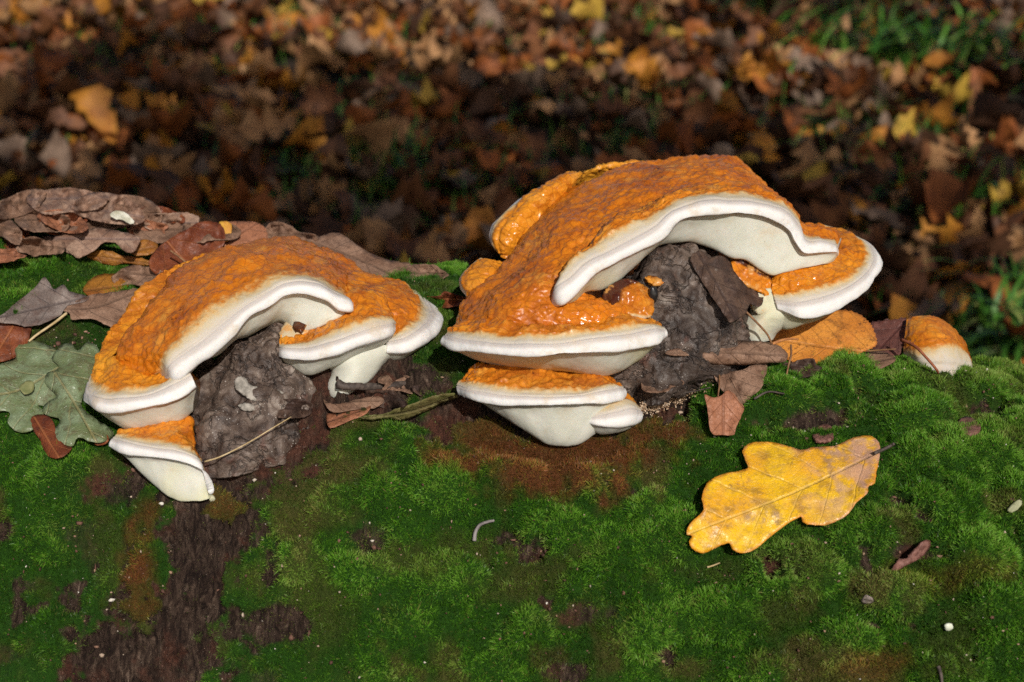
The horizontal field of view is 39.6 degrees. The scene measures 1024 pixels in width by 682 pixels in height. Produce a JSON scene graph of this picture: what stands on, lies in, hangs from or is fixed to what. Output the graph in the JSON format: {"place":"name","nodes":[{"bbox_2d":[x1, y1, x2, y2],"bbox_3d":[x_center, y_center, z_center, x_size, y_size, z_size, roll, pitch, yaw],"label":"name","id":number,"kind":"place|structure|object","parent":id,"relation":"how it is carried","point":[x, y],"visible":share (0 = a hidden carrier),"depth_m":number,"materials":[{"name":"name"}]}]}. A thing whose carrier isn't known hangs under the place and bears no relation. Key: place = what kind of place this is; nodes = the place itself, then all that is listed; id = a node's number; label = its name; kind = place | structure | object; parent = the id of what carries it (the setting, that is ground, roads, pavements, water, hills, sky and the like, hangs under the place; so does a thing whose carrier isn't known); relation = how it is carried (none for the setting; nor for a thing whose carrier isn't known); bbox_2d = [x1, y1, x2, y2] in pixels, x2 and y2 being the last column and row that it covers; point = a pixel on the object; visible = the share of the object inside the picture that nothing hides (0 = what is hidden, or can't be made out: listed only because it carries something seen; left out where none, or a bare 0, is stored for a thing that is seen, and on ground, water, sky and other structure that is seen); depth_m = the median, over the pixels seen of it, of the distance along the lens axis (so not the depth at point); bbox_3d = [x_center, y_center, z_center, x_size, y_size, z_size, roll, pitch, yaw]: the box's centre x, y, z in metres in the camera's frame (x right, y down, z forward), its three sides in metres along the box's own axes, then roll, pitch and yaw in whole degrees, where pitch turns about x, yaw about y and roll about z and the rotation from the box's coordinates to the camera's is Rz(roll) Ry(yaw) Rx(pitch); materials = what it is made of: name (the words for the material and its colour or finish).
{"place":"outdoors","nodes":[
{"label":"outdoors","id":0,"kind":"place"},
{"bbox_2d":[0,0,1023,363],"bbox_3d":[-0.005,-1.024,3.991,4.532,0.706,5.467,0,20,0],"label":"leaf litter","id":1,"kind":"object","parent":0,"point":[186,78],"visible":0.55,"depth_m":2.75,"materials":[{"name":"plant"}]},
{"bbox_2d":[0,68,19,117],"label":"fallen leaf","id":2,"kind":"object","parent":1,"relation":"on","point":[9,85],"visible":0.95,"depth_m":2.85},
{"bbox_2d":[14,0,44,16],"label":"fallen leaf","id":3,"kind":"object","parent":1,"relation":"on","point":[28,9],"visible":0.72,"depth_m":3.49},
{"bbox_2d":[28,120,52,153],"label":"fallen leaf","id":4,"kind":"object","parent":1,"relation":"on","point":[39,135],"visible":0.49,"depth_m":2.63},
{"bbox_2d":[27,4,66,35],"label":"fallen leaf","id":5,"kind":"object","parent":1,"relation":"on","point":[49,21],"visible":0.96,"depth_m":3.36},
{"bbox_2d":[31,36,72,72],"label":"fallen leaf","id":6,"kind":"object","parent":1,"relation":"on","point":[46,59],"visible":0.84,"depth_m":3.12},
{"bbox_2d":[68,84,117,136],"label":"fallen leaf","id":7,"kind":"object","parent":1,"relation":"on","point":[90,104],"visible":0.84,"depth_m":2.63,"materials":[{"name":"plant"}]},
{"bbox_2d":[94,0,128,25],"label":"fallen leaf","id":8,"kind":"object","parent":1,"relation":"on","point":[119,9],"visible":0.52,"depth_m":3.59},
{"bbox_2d":[101,163,154,177],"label":"fallen leaf","id":9,"kind":"object","parent":1,"relation":"on","point":[136,169],"visible":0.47,"depth_m":2.33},
{"bbox_2d":[144,169,181,187],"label":"fallen leaf","id":10,"kind":"object","parent":1,"relation":"on","point":[166,178],"visible":1,"depth_m":2.28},
{"bbox_2d":[168,5,198,28],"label":"fallen leaf","id":11,"kind":"object","parent":1,"relation":"on","point":[181,14],"visible":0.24,"depth_m":3.50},
{"bbox_2d":[183,166,232,208],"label":"fallen leaf","id":12,"kind":"object","parent":1,"relation":"on","point":[213,177],"visible":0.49,"depth_m":2.33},
{"bbox_2d":[205,26,243,52],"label":"fallen leaf","id":13,"kind":"object","parent":1,"relation":"on","point":[227,36],"visible":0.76,"depth_m":3.42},
{"bbox_2d":[209,83,246,100],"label":"fallen leaf","id":14,"kind":"object","parent":1,"relation":"on","point":[237,88],"visible":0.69,"depth_m":2.94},
{"bbox_2d":[239,47,282,94],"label":"fallen leaf","id":15,"kind":"object","parent":1,"relation":"on","point":[265,60],"visible":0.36,"depth_m":3.01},
{"bbox_2d":[234,103,297,141],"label":"fallen leaf","id":16,"kind":"object","parent":1,"relation":"on","point":[252,126],"visible":1,"depth_m":2.53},
{"bbox_2d":[293,180,319,216],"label":"fallen leaf","id":17,"kind":"object","parent":1,"relation":"on","point":[301,206],"visible":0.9,"depth_m":2.20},
{"bbox_2d":[295,34,337,79],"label":"fallen leaf","id":18,"kind":"object","parent":1,"relation":"on","point":[314,53],"visible":0.81,"depth_m":3.06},
{"bbox_2d":[301,205,338,236],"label":"fallen leaf","id":19,"kind":"object","parent":1,"relation":"on","point":[322,221],"visible":0.58,"depth_m":2.08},
{"bbox_2d":[301,81,342,116],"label":"fallen leaf","id":20,"kind":"object","parent":1,"relation":"on","point":[328,100],"visible":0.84,"depth_m":2.72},
{"bbox_2d":[316,133,351,162],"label":"fallen leaf","id":21,"kind":"object","parent":1,"relation":"on","point":[336,144],"visible":0.88,"depth_m":2.38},
{"bbox_2d":[343,118,397,163],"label":"fallen leaf","id":22,"kind":"object","parent":1,"relation":"on","point":[379,132],"visible":0.67,"depth_m":2.51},
{"bbox_2d":[357,85,389,115],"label":"fallen leaf","id":23,"kind":"object","parent":1,"relation":"on","point":[376,94],"visible":0.49,"depth_m":2.87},
{"bbox_2d":[385,116,408,147],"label":"fallen leaf","id":24,"kind":"object","parent":1,"relation":"on","point":[402,131],"visible":0.26,"depth_m":2.63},
{"bbox_2d":[348,125,447,189],"bbox_3d":[-0.185,-0.325,2.525,0.250,0.095,0.231,14,24,34],"label":"grass tuft","id":25,"kind":"object","parent":1,"relation":"on","point":[395,159],"visible":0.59,"depth_m":2.51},
{"bbox_2d":[384,87,426,118],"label":"fallen leaf","id":26,"kind":"object","parent":1,"relation":"on","point":[403,97],"visible":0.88,"depth_m":2.71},
{"bbox_2d":[386,228,438,263],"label":"fallen leaf","id":27,"kind":"object","parent":1,"relation":"on","point":[395,242],"visible":0.5,"depth_m":2.00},
{"bbox_2d":[415,224,449,263],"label":"fallen leaf","id":28,"kind":"object","parent":1,"relation":"on","point":[427,251],"visible":0.8,"depth_m":1.94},
{"bbox_2d":[464,205,499,255],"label":"fallen leaf","id":29,"kind":"object","parent":1,"relation":"on","point":[477,238],"visible":0.34,"depth_m":2.11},
{"bbox_2d":[473,0,505,32],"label":"fallen leaf","id":30,"kind":"object","parent":1,"relation":"on","point":[488,10],"visible":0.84,"depth_m":3.52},
{"bbox_2d":[475,147,532,188],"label":"fallen leaf","id":31,"kind":"object","parent":1,"relation":"on","point":[491,159],"visible":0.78,"depth_m":2.44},
{"bbox_2d":[0,225,1023,681],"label":"log","id":32,"kind":"object","parent":1,"relation":"on","point":[250,383],"visible":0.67,"depth_m":0.74,"materials":[{"name":"green plant"}]},
{"bbox_2d":[0,215,21,244],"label":"leaf","id":33,"kind":"object","parent":32,"relation":"on","point":[10,231],"visible":1,"depth_m":0.88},
{"bbox_2d":[0,323,31,361],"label":"leaf","id":34,"kind":"object","parent":32,"relation":"on","point":[13,337],"visible":1,"depth_m":0.82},
{"bbox_2d":[0,189,46,219],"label":"leaf","id":35,"kind":"object","parent":32,"relation":"on","point":[15,205],"visible":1,"depth_m":0.92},
{"bbox_2d":[0,340,58,432],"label":"leaf","id":36,"kind":"object","parent":32,"relation":"on","point":[33,362],"visible":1,"depth_m":0.80,"materials":[{"name":"plant"}]},
{"bbox_2d":[14,210,69,232],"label":"leaf","id":37,"kind":"object","parent":32,"relation":"on","point":[30,222],"visible":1,"depth_m":0.89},
{"bbox_2d":[0,277,88,326],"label":"leaf","id":38,"kind":"object","parent":32,"relation":"on","point":[47,303],"visible":1,"depth_m":0.84,"materials":[{"name":"plant"}]},
{"bbox_2d":[30,414,71,458],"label":"leaf","id":39,"kind":"object","parent":32,"relation":"on","point":[43,427],"visible":1,"depth_m":0.77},
{"bbox_2d":[36,209,88,233],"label":"leaf","id":40,"kind":"object","parent":32,"relation":"on","point":[51,222],"visible":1,"depth_m":0.89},
{"bbox_2d":[26,187,108,214],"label":"leaf","id":41,"kind":"object","parent":32,"relation":"on","point":[64,199],"visible":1,"depth_m":0.91,"materials":[{"name":"plant"}]},
{"bbox_2d":[42,342,113,446],"bbox_3d":[-0.243,0.029,0.790,0.035,0.036,0.072,-7,21,-19],"label":"leaf","id":42,"kind":"object","parent":32,"relation":"on","point":[67,380],"visible":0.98,"depth_m":0.79,"materials":[{"name":"plant"}]},
{"bbox_2d":[28,288,136,341],"bbox_3d":[-0.252,-0.015,0.838,0.065,0.018,0.029,-6,21,-17],"label":"leaf","id":43,"kind":"object","parent":32,"relation":"on","point":[108,309],"visible":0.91,"depth_m":0.84,"materials":[{"name":"plant"}]},
{"bbox_2d":[42,226,140,257],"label":"leaf","id":44,"kind":"object","parent":32,"relation":"on","point":[82,244],"visible":0.99,"depth_m":0.88,"materials":[{"name":"plant"}]},
{"bbox_2d":[83,273,127,295],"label":"leaf","id":45,"kind":"object","parent":32,"relation":"on","point":[96,284],"visible":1,"depth_m":0.86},
{"bbox_2d":[80,202,131,229],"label":"leaf","id":46,"kind":"object","parent":32,"relation":"on","point":[92,224],"visible":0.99,"depth_m":0.91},
{"bbox_2d":[70,192,144,224],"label":"leaf","id":47,"kind":"object","parent":32,"relation":"on","point":[103,213],"visible":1,"depth_m":0.91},
{"bbox_2d":[87,250,148,265],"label":"leaf","id":48,"kind":"object","parent":32,"relation":"on","point":[108,257],"visible":1,"depth_m":0.89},
{"bbox_2d":[111,265,160,285],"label":"leaf","id":49,"kind":"object","parent":32,"relation":"on","point":[140,274],"visible":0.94,"depth_m":0.87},
{"bbox_2d":[116,195,161,228],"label":"leaf","id":50,"kind":"object","parent":32,"relation":"on","point":[150,207],"visible":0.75,"depth_m":0.91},
{"bbox_2d":[131,239,157,255],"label":"leaf","id":51,"kind":"object","parent":32,"relation":"on","point":[145,247],"visible":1,"depth_m":0.89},
{"bbox_2d":[132,222,182,243],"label":"leaf","id":52,"kind":"object","parent":32,"relation":"on","point":[156,235],"visible":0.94,"depth_m":0.90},
{"bbox_2d":[144,212,199,231],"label":"leaf","id":53,"kind":"object","parent":32,"relation":"on","point":[176,217],"visible":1,"depth_m":0.91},
{"bbox_2d":[149,221,224,273],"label":"leaf","id":54,"kind":"object","parent":32,"relation":"on","point":[179,248],"visible":0.88,"depth_m":0.89,"materials":[{"name":"plant"}]},
{"bbox_2d":[182,223,240,242],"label":"leaf","id":55,"kind":"object","parent":32,"relation":"on","point":[235,233],"visible":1,"depth_m":0.89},
{"bbox_2d":[223,221,267,246],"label":"leaf","id":56,"kind":"object","parent":32,"relation":"on","point":[251,231],"visible":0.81,"depth_m":0.90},
{"bbox_2d":[84,236,442,501],"bbox_3d":[-0.148,0.001,0.827,0.210,0.107,0.159,-12,23,-29],"label":"bracket fungus","id":57,"kind":"object","parent":32,"relation":"on","point":[342,317],"visible":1,"depth_m":0.78},
{"bbox_2d":[266,222,318,240],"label":"leaf","id":58,"kind":"object","parent":32,"relation":"on","point":[279,229],"visible":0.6,"depth_m":0.91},
{"bbox_2d":[277,398,312,417],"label":"leaf","id":59,"kind":"object","parent":32,"relation":"on","point":[292,409],"visible":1,"depth_m":0.77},
{"bbox_2d":[326,406,370,427],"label":"leaf","id":60,"kind":"object","parent":32,"relation":"on","point":[333,420],"visible":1,"depth_m":0.78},
{"bbox_2d":[323,396,383,412],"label":"leaf","id":61,"kind":"object","parent":32,"relation":"on","point":[373,402],"visible":1,"depth_m":0.78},
{"bbox_2d":[306,233,411,276],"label":"leaf","id":62,"kind":"object","parent":32,"relation":"on","point":[360,257],"visible":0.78,"depth_m":0.89,"materials":[{"name":"plant"}]},
{"bbox_2d":[336,379,405,390],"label":"twig","id":63,"kind":"object","parent":32,"relation":"on","point":[341,385],"visible":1,"depth_m":0.78,"materials":[{"name":"wood"}]},
{"bbox_2d":[364,390,407,407],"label":"leaf","id":64,"kind":"object","parent":32,"relation":"on","point":[393,399],"visible":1,"depth_m":0.78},
{"bbox_2d":[358,393,457,420],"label":"leaf","id":65,"kind":"object","parent":32,"relation":"on","point":[414,409],"visible":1,"depth_m":0.77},
{"bbox_2d":[396,264,448,278],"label":"leaf","id":66,"kind":"object","parent":32,"relation":"on","point":[423,269],"visible":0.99,"depth_m":0.88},
{"bbox_2d":[427,291,465,307],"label":"leaf","id":67,"kind":"object","parent":32,"relation":"on","point":[452,299],"visible":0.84,"depth_m":0.84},
{"bbox_2d":[0,218,1023,681],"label":"moss","id":68,"kind":"object","parent":32,"relation":"on","point":[922,394],"visible":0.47,"depth_m":0.74,"materials":[{"name":"plant"}]},
{"bbox_2d":[15,236,64,256],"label":"leaf","id":69,"kind":"object","parent":68,"relation":"on","point":[33,246],"visible":1,"depth_m":0.87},
{"bbox_2d":[687,436,894,552],"bbox_3d":[0.146,0.079,0.741,0.114,0.040,0.060,0,20,0],"label":"leaf","id":70,"kind":"object","parent":68,"relation":"on","point":[768,492],"visible":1,"depth_m":0.74,"materials":[{"name":"yellow plant"}]},
{"bbox_2d":[771,309,895,364],"bbox_3d":[0.186,0.001,0.839,0.064,0.025,0.048,-7,21,-17],"label":"leaf","id":71,"kind":"object","parent":68,"relation":"on","point":[823,337],"visible":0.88,"depth_m":0.84,"materials":[{"name":"plant"}]},
{"bbox_2d":[0,229,1023,681],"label":"debris","id":72,"kind":"object","parent":32,"relation":"on","point":[58,343],"visible":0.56,"depth_m":0.74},
{"bbox_2d":[440,154,882,446],"bbox_3d":[0.076,-0.036,0.838,0.281,0.122,0.173,-11,23,-27],"label":"bracket fungus","id":73,"kind":"object","parent":32,"relation":"on","point":[544,338],"visible":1,"depth_m":0.78},
{"bbox_2d":[634,379,716,417],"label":"wood dust","id":74,"kind":"object","parent":32,"relation":"on","point":[680,400],"visible":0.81,"depth_m":0.79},
{"bbox_2d":[704,390,743,435],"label":"leaf","id":75,"kind":"object","parent":32,"relation":"on","point":[725,410],"visible":1,"depth_m":0.77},
{"bbox_2d":[665,340,787,365],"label":"leaf","id":76,"kind":"object","parent":32,"relation":"on","point":[743,352],"visible":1,"depth_m":0.79,"materials":[{"name":"plant"}]},
{"bbox_2d":[690,250,772,344],"bbox_3d":[0.127,-0.023,0.794,0.046,0.052,0.037,-12,23,-29],"label":"leaf","id":77,"kind":"object","parent":32,"relation":"on","point":[733,295],"visible":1,"depth_m":0.79,"materials":[{"name":"plant"}]},
{"bbox_2d":[714,364,766,403],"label":"leaf","id":78,"kind":"object","parent":32,"relation":"on","point":[745,383],"visible":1,"depth_m":0.79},
{"bbox_2d":[781,358,823,377],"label":"leaf","id":79,"kind":"object","parent":32,"relation":"on","point":[799,365],"visible":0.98,"depth_m":0.82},
{"bbox_2d":[865,351,895,368],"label":"leaf","id":80,"kind":"object","parent":32,"relation":"on","point":[884,359],"visible":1,"depth_m":0.83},
{"bbox_2d":[870,317,905,356],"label":"leaf","id":81,"kind":"object","parent":32,"relation":"on","point":[889,333],"visible":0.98,"depth_m":0.85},
{"bbox_2d":[891,539,930,570],"bbox_3d":[0.202,0.109,0.723,0.026,0.012,0.006,-9,22,-24],"label":"bark chip","id":82,"kind":"object","parent":32,"relation":"on","point":[919,551],"visible":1,"depth_m":0.72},
{"bbox_2d":[903,315,972,375],"bbox_3d":[0.256,0.010,0.846,0.050,0.043,0.050,0,20,0],"label":"bracket fungus","id":83,"kind":"object","parent":32,"relation":"on","point":[941,344],"visible":0.81,"depth_m":0.83},
{"bbox_2d":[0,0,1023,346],"bbox_3d":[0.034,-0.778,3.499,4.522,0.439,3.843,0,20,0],"label":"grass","id":84,"kind":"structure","parent":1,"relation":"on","point":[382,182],"depth_m":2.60,"materials":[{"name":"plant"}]},
{"bbox_2d":[510,20,544,56],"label":"fallen leaf","id":85,"kind":"object","parent":1,"relation":"on","point":[531,40],"visible":0.77,"depth_m":3.28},
{"bbox_2d":[554,94,595,131],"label":"fallen leaf","id":86,"kind":"object","parent":1,"relation":"on","point":[582,107],"visible":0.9,"depth_m":2.73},
{"bbox_2d":[571,0,602,20],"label":"fallen leaf","id":87,"kind":"object","parent":1,"relation":"on","point":[593,9],"visible":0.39,"depth_m":3.67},
{"bbox_2d":[585,113,604,151],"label":"fallen leaf","id":88,"kind":"object","parent":1,"relation":"on","point":[597,143],"visible":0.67,"depth_m":2.48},
{"bbox_2d":[602,102,678,154],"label":"grass tuft","id":89,"kind":"object","parent":1,"relation":"on","point":[653,119],"visible":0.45,"depth_m":2.65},
{"bbox_2d":[656,115,694,155],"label":"fallen leaf","id":90,"kind":"object","parent":1,"relation":"on","point":[672,131],"visible":0.85,"depth_m":2.44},
{"bbox_2d":[747,131,780,160],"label":"fallen leaf","id":91,"kind":"object","parent":1,"relation":"on","point":[767,143],"visible":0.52,"depth_m":2.54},
{"bbox_2d":[746,155,787,179],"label":"fallen leaf","id":92,"kind":"object","parent":1,"relation":"on","point":[765,169],"visible":0.81,"depth_m":2.44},
{"bbox_2d":[771,171,804,190],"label":"fallen leaf","id":93,"kind":"object","parent":1,"relation":"on","point":[797,181],"visible":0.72,"depth_m":2.30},
{"bbox_2d":[744,81,852,140],"bbox_3d":[0.539,-0.450,2.801,0.234,0.097,0.206,-10,22,-26],"label":"grass tuft","id":94,"kind":"object","parent":1,"relation":"on","point":[805,116],"visible":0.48,"depth_m":2.82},
{"bbox_2d":[786,46,823,74],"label":"fallen leaf","id":95,"kind":"object","parent":1,"relation":"on","point":[804,60],"visible":0.77,"depth_m":3.07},
{"bbox_2d":[793,185,853,227],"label":"fallen leaf","id":96,"kind":"object","parent":1,"relation":"on","point":[836,214],"visible":0.6,"depth_m":2.19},
{"bbox_2d":[759,0,935,32],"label":"grass tuft","id":97,"kind":"object","parent":1,"relation":"on","point":[838,6],"visible":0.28,"depth_m":3.53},
{"bbox_2d":[826,62,869,98],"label":"fallen leaf","id":98,"kind":"object","parent":1,"relation":"on","point":[851,88],"visible":0.95,"depth_m":2.83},
{"bbox_2d":[846,221,889,249],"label":"fallen leaf","id":99,"kind":"object","parent":1,"relation":"on","point":[877,234],"visible":0.55,"depth_m":2.09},
{"bbox_2d":[805,84,967,163],"bbox_3d":[0.690,-0.409,2.706,0.272,0.119,0.340,13,24,32],"label":"grass tuft","id":100,"kind":"object","parent":1,"relation":"on","point":[869,135],"visible":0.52,"depth_m":2.71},
{"bbox_2d":[775,0,1023,106],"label":"grass tuft","id":101,"kind":"object","parent":1,"relation":"on","point":[893,36],"visible":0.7,"depth_m":3.18,"materials":[{"name":"plant"}]},
{"bbox_2d":[906,179,926,206],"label":"fallen leaf","id":102,"kind":"object","parent":1,"relation":"on","point":[917,193],"visible":0.64,"depth_m":2.28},
{"bbox_2d":[907,291,960,316],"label":"fallen leaf","id":103,"kind":"object","parent":1,"relation":"on","point":[923,308],"visible":0.84,"depth_m":1.88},
{"bbox_2d":[850,139,1023,228],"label":"grass tuft","id":104,"kind":"object","parent":1,"relation":"on","point":[977,191],"visible":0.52,"depth_m":2.36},
{"bbox_2d":[921,50,958,69],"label":"fallen leaf","id":105,"kind":"object","parent":1,"relation":"on","point":[939,58],"visible":0.93,"depth_m":3.01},
{"bbox_2d":[864,259,1023,361],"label":"grass tuft","id":106,"kind":"object","parent":1,"relation":"on","point":[989,324],"visible":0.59,"depth_m":1.88,"materials":[{"name":"plant"}]},
{"bbox_2d":[924,168,976,224],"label":"fallen leaf","id":107,"kind":"object","parent":1,"relation":"on","point":[946,193],"visible":0.99,"depth_m":2.23,"materials":[{"name":"plant"}]},
{"bbox_2d":[896,243,1023,329],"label":"grass tuft","id":108,"kind":"object","parent":1,"relation":"on","point":[982,289],"visible":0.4,"depth_m":2.00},
{"bbox_2d":[954,189,985,239],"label":"fallen leaf","id":109,"kind":"object","parent":1,"relation":"on","point":[975,226],"visible":0.79,"depth_m":2.15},
{"bbox_2d":[956,226,1013,272],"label":"fallen leaf","id":110,"kind":"object","parent":1,"relation":"on","point":[1001,243],"visible":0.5,"depth_m":2.13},
{"bbox_2d":[961,271,1021,309],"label":"fallen leaf","id":111,"kind":"object","parent":1,"relation":"on","point":[992,283],"visible":0.66,"depth_m":1.96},
{"bbox_2d":[967,102,1022,133],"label":"fallen leaf","id":112,"kind":"object","parent":1,"relation":"on","point":[989,125],"visible":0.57,"depth_m":2.73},
{"bbox_2d":[971,90,1022,121],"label":"fallen leaf","id":113,"kind":"object","parent":1,"relation":"on","point":[989,105],"visible":0.83,"depth_m":2.71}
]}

